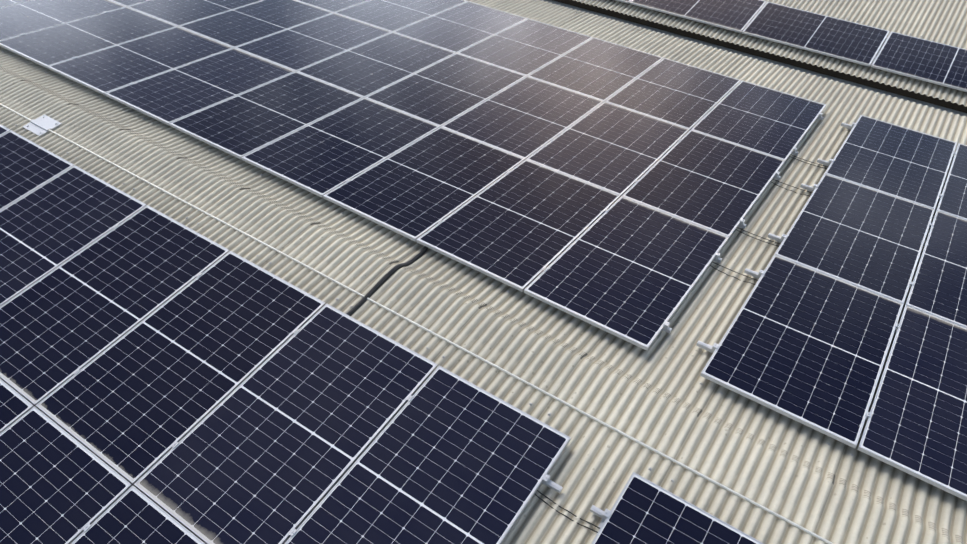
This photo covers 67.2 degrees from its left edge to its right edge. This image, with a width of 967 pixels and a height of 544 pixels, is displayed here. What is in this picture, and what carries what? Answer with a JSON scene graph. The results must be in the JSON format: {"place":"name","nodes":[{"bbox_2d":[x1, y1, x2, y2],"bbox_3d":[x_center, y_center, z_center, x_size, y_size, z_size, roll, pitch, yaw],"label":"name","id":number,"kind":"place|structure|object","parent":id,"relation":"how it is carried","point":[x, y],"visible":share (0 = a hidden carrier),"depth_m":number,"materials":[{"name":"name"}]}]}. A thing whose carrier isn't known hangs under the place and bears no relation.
{"place":"outdoors","nodes":[
{"label":"outdoors","id":0,"kind":"place"},
{"bbox_2d":[541,0,966,116],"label":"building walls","id":1,"kind":"structure","parent":0,"point":[893,95],"depth_m":10.29,"materials":[{"name":"grey metal"}]},
{"bbox_2d":[0,0,966,543],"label":"roof sheets","id":2,"kind":"object","parent":1,"relation":"on","point":[658,396],"visible":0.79,"depth_m":5.50,"materials":[{"name":"beige metal"}]},
{"bbox_2d":[0,124,10,135],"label":"solar panel","id":3,"kind":"object","parent":2,"relation":"on","point":[3,129],"visible":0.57,"depth_m":7.22,"materials":[{"name":"silver metal"}]},
{"bbox_2d":[0,0,30,7],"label":"solar panel","id":4,"kind":"object","parent":2,"relation":"on","point":[4,3],"visible":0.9,"depth_m":9.71,"materials":[{"name":"blue glass"}]},
{"bbox_2d":[23,114,61,135],"bbox_3d":[-4.480,-1.493,7.385,0.300,0.032,0.249,25,48,24],"label":"roof vent plate","id":5,"kind":"object","parent":2,"relation":"on","point":[41,125],"visible":1,"depth_m":7.38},
{"bbox_2d":[0,0,125,40],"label":"solar panel","id":6,"kind":"object","parent":2,"relation":"on","point":[18,19],"visible":0.96,"depth_m":9.48,"materials":[{"name":"blue glass"}]},
{"bbox_2d":[0,7,177,67],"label":"solar panel","id":7,"kind":"object","parent":2,"relation":"on","point":[46,47],"visible":1,"depth_m":8.97,"materials":[{"name":"blue glass"}]},
{"bbox_2d":[111,0,145,6],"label":"solar panel","id":8,"kind":"object","parent":2,"relation":"on","point":[126,3],"visible":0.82,"depth_m":9.99,"materials":[{"name":"blue glass"}]},
{"bbox_2d":[48,26,233,94],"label":"solar panel","id":9,"kind":"object","parent":2,"relation":"on","point":[106,70],"visible":1,"depth_m":8.54,"materials":[{"name":"blue glass"}]},
{"bbox_2d":[128,0,260,25],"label":"solar panel","id":10,"kind":"object","parent":2,"relation":"on","point":[178,12],"visible":1,"depth_m":9.93,"materials":[{"name":"blue glass"}]},
{"bbox_2d":[105,48,294,124],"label":"solar panel","id":11,"kind":"object","parent":2,"relation":"on","point":[170,96],"visible":1,"depth_m":8.10,"materials":[{"name":"blue glass"}]},
{"bbox_2d":[179,0,332,47],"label":"solar panel","id":12,"kind":"object","parent":2,"relation":"on","point":[240,26],"visible":0.96,"depth_m":9.73,"materials":[{"name":"blue glass"}]},
{"bbox_2d":[169,72,363,158],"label":"solar panel","id":13,"kind":"object","parent":2,"relation":"on","point":[244,124],"visible":1,"depth_m":7.67,"materials":[{"name":"blue glass"}]},
{"bbox_2d":[40,182,562,535],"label":"rails","id":14,"kind":"object","parent":2,"relation":"on","point":[547,481],"visible":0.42,"depth_m":4.45,"materials":[{"name":"silver metal"}]},
{"bbox_2d":[0,379,33,432],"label":"solar panel","id":15,"kind":"object","parent":14,"relation":"on","point":[15,406],"visible":0.89,"depth_m":4.95,"materials":[{"name":"blue glass"}]},
{"bbox_2d":[0,130,74,210],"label":"solar panel","id":16,"kind":"object","parent":14,"relation":"on","point":[27,166],"visible":1,"depth_m":6.79,"materials":[{"name":"blue glass"}]},
{"bbox_2d":[0,406,131,543],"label":"solar panel","id":17,"kind":"object","parent":14,"relation":"on","point":[59,485],"visible":1,"depth_m":4.53,"materials":[{"name":"blue glass"}]},
{"bbox_2d":[0,165,146,305],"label":"solar panel","id":18,"kind":"object","parent":14,"relation":"on","point":[54,223],"visible":1,"depth_m":6.23,"materials":[{"name":"blue glass"}]},
{"bbox_2d":[0,205,229,406],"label":"solar panel","id":19,"kind":"object","parent":14,"relation":"on","point":[61,323],"visible":1,"depth_m":5.62,"materials":[{"name":"blue glass"}]},
{"bbox_2d":[71,486,204,543],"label":"solar panel","id":20,"kind":"object","parent":14,"relation":"on","point":[132,515],"visible":1,"depth_m":4.33,"materials":[{"name":"blue glass"}]},
{"bbox_2d":[36,251,325,484],"bbox_3d":[-2.118,0.579,5.229,1.044,0.031,1.757,25,53,24],"label":"solar panel","id":21,"kind":"object","parent":14,"relation":"on","point":[135,402],"visible":1,"depth_m":5.14,"materials":[{"name":"blue glass"}]},
{"bbox_2d":[134,304,437,543],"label":"solar panel","id":22,"kind":"object","parent":14,"relation":"on","point":[273,447],"visible":1,"depth_m":4.72,"materials":[{"name":"blue glass"}]},
{"bbox_2d":[284,365,570,543],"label":"solar panel","id":23,"kind":"object","parent":14,"relation":"on","point":[447,457],"visible":1,"depth_m":4.49,"materials":[{"name":"blue glass"}]},
{"bbox_2d":[235,13,391,71],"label":"solar panel","id":24,"kind":"object","parent":2,"relation":"on","point":[301,46],"visible":0.96,"depth_m":9.31,"materials":[{"name":"blue glass"}]},
{"bbox_2d":[297,0,368,12],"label":"solar panel","id":25,"kind":"object","parent":2,"relation":"on","point":[333,6],"visible":0.9,"depth_m":10.45,"materials":[{"name":"blue glass"}]},
{"bbox_2d":[241,98,439,197],"bbox_3d":[-1.387,-1.306,7.325,1.044,0.031,1.757,25,43,24],"label":"solar panel","id":26,"kind":"object","parent":2,"relation":"on","point":[321,157],"visible":0.96,"depth_m":7.23,"materials":[{"name":"blue glass"}]},
{"bbox_2d":[297,32,455,97],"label":"solar panel","id":27,"kind":"object","parent":2,"relation":"on","point":[371,67],"visible":0.96,"depth_m":8.87,"materials":[{"name":"blue glass"}]},
{"bbox_2d":[335,0,466,31],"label":"solar panel","id":28,"kind":"object","parent":2,"relation":"on","point":[392,15],"visible":0.9,"depth_m":10.37,"materials":[{"name":"blue glass"}]},
{"bbox_2d":[0,103,833,543],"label":"conductor wire","id":29,"kind":"object","parent":2,"relation":"on","point":[462,349],"visible":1,"depth_m":5.16,"materials":[{"name":"silver metal"}]},
{"bbox_2d":[20,0,823,333],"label":"rails","id":30,"kind":"object","parent":2,"relation":"on","point":[718,260],"visible":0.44,"depth_m":7.37,"materials":[{"name":"silver metal"}]},
{"bbox_2d":[323,127,524,240],"bbox_3d":[-0.512,-0.895,6.894,1.044,0.031,1.757,25,43,24],"label":"solar panel","id":31,"kind":"object","parent":2,"relation":"on","point":[415,190],"visible":1,"depth_m":6.79,"materials":[{"name":"blue glass"}]},
{"bbox_2d":[365,53,525,126],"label":"solar panel","id":32,"kind":"object","parent":2,"relation":"on","point":[444,91],"visible":1,"depth_m":8.44,"materials":[{"name":"blue glass"}]},
{"bbox_2d":[394,1,527,52],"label":"solar panel","id":33,"kind":"object","parent":2,"relation":"on","point":[460,27],"visible":0.98,"depth_m":10.07,"materials":[{"name":"blue glass"}]},
{"bbox_2d":[2,0,959,543],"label":"roof fixings","id":34,"kind":"object","parent":2,"relation":"on","point":[492,284],"visible":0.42,"depth_m":6.04,"materials":[{"name":"grey metal"}]},
{"bbox_2d":[417,159,619,291],"bbox_3d":[0.362,-0.484,6.463,1.044,0.031,1.757,25,43,24],"label":"solar panel","id":35,"kind":"object","parent":2,"relation":"on","point":[520,226],"visible":1,"depth_m":6.36,"materials":[{"name":"blue glass"}]},
{"bbox_2d":[441,76,603,159],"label":"solar panel","id":36,"kind":"object","parent":2,"relation":"on","point":[525,118],"visible":0.96,"depth_m":8.00,"materials":[{"name":"blue glass"}]},
{"bbox_2d":[458,18,592,76],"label":"solar panel","id":37,"kind":"object","parent":2,"relation":"on","point":[527,47],"visible":0.98,"depth_m":9.63,"materials":[{"name":"blue glass"}]},
{"bbox_2d":[346,155,826,532],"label":"cables","id":38,"kind":"object","parent":2,"relation":"on","point":[369,294],"visible":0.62,"depth_m":5.77,"materials":[{"name":"black rubber"}]},
{"bbox_2d":[528,37,662,101],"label":"solar panel","id":39,"kind":"object","parent":2,"relation":"on","point":[600,69],"visible":0.98,"depth_m":9.20,"materials":[{"name":"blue glass"}]},
{"bbox_2d":[590,505,611,528],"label":"rails","id":40,"kind":"object","parent":2,"relation":"on","point":[602,514],"visible":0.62,"depth_m":4.31,"materials":[{"name":"silver metal"}]},
{"bbox_2d":[591,472,763,543],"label":"solar panel","id":41,"kind":"object","parent":40,"relation":"on","point":[644,510],"visible":1,"depth_m":4.23,"materials":[{"name":"blue glass"}]},
{"bbox_2d":[527,102,689,196],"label":"solar panel","id":42,"kind":"object","parent":2,"relation":"on","point":[616,149],"visible":1,"depth_m":7.57,"materials":[{"name":"blue glass"}]},
{"bbox_2d":[524,196,728,349],"bbox_3d":[1.237,-0.074,6.032,1.044,0.031,1.757,25,43,24],"label":"solar panel","id":43,"kind":"object","parent":2,"relation":"on","point":[628,270],"visible":1,"depth_m":5.92,"materials":[{"name":"blue glass"}]},
{"bbox_2d":[605,58,740,130],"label":"solar panel","id":44,"kind":"object","parent":2,"relation":"on","point":[678,93],"visible":1,"depth_m":8.77,"materials":[{"name":"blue glass"}]},
{"bbox_2d":[622,130,784,237],"bbox_3d":[2.224,-0.929,7.220,1.044,0.032,1.757,25,43,24],"label":"solar panel","id":45,"kind":"object","parent":2,"relation":"on","point":[708,182],"visible":0.98,"depth_m":7.13,"materials":[{"name":"blue glass"}]},
{"bbox_2d":[691,80,825,160],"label":"solar panel","id":46,"kind":"object","parent":2,"relation":"on","point":[767,121],"visible":0.94,"depth_m":8.33,"materials":[{"name":"blue glass"}]},
{"bbox_2d":[696,122,955,422],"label":"rails","id":47,"kind":"object","parent":2,"relation":"on","point":[710,348],"visible":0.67,"depth_m":6.45,"materials":[{"name":"silver metal"}]},
{"bbox_2d":[700,254,903,447],"bbox_3d":[2.433,0.488,5.443,1.044,0.031,1.757,25,43,24],"label":"solar panel","id":48,"kind":"object","parent":47,"relation":"on","point":[805,345],"visible":1,"depth_m":5.32,"materials":[{"name":"blue glass"}]},
{"bbox_2d":[775,173,934,303],"bbox_3d":[3.420,-0.367,6.630,1.044,0.032,1.757,25,43,24],"label":"solar panel","id":49,"kind":"object","parent":47,"relation":"on","point":[867,238],"visible":0.98,"depth_m":6.54,"materials":[{"name":"blue glass"}]},
{"bbox_2d":[825,115,956,208],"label":"solar panel","id":50,"kind":"object","parent":47,"relation":"on","point":[908,164],"visible":0.98,"depth_m":7.74,"materials":[{"name":"blue glass"}]},
{"bbox_2d":[857,305,966,500],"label":"solar panel","id":51,"kind":"object","parent":47,"relation":"on","point":[916,424],"visible":1,"depth_m":4.94,"materials":[{"name":"blue glass"}]},
{"bbox_2d":[905,210,966,327],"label":"solar panel","id":52,"kind":"object","parent":47,"relation":"on","point":[938,288],"visible":1,"depth_m":6.18,"materials":[{"name":"blue glass"}]},
{"bbox_2d":[936,143,966,219],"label":"solar panel","id":53,"kind":"object","parent":47,"relation":"on","point":[953,200],"visible":0.96,"depth_m":7.36,"materials":[{"name":"blue glass"}]},
{"bbox_2d":[553,0,966,112],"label":"valley gutter","id":54,"kind":"object","parent":1,"relation":"on","point":[835,74],"visible":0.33,"depth_m":10.25,"materials":[{"name":"metal"}]},
{"bbox_2d":[573,0,966,106],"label":"roof sheets","id":55,"kind":"object","parent":1,"relation":"on","point":[942,21],"visible":0.56,"depth_m":10.62,"materials":[{"name":"beige metal"}]},
{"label":"rails","id":56,"kind":"object","parent":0,"visible":0},
{"bbox_2d":[617,0,631,3],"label":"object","id":57,"kind":"object","parent":56,"relation":"on","point":[626,1],"visible":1,"depth_m":11.18,"materials":[{"name":"silver metal"}]},
{"bbox_2d":[630,0,766,32],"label":"solar panel","id":58,"kind":"object","parent":56,"relation":"on","point":[735,15],"visible":0.96,"depth_m":10.89,"materials":[{"name":"blue glass"}]},
{"bbox_2d":[742,2,889,66],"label":"solar panel","id":59,"kind":"object","parent":56,"relation":"on","point":[854,42],"visible":1,"depth_m":10.31,"materials":[{"name":"blue glass"}]},
{"bbox_2d":[871,31,966,91],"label":"solar panel","id":60,"kind":"object","parent":56,"relation":"on","point":[937,63],"visible":1,"depth_m":9.73,"materials":[{"name":"blue glass"}]}
]}

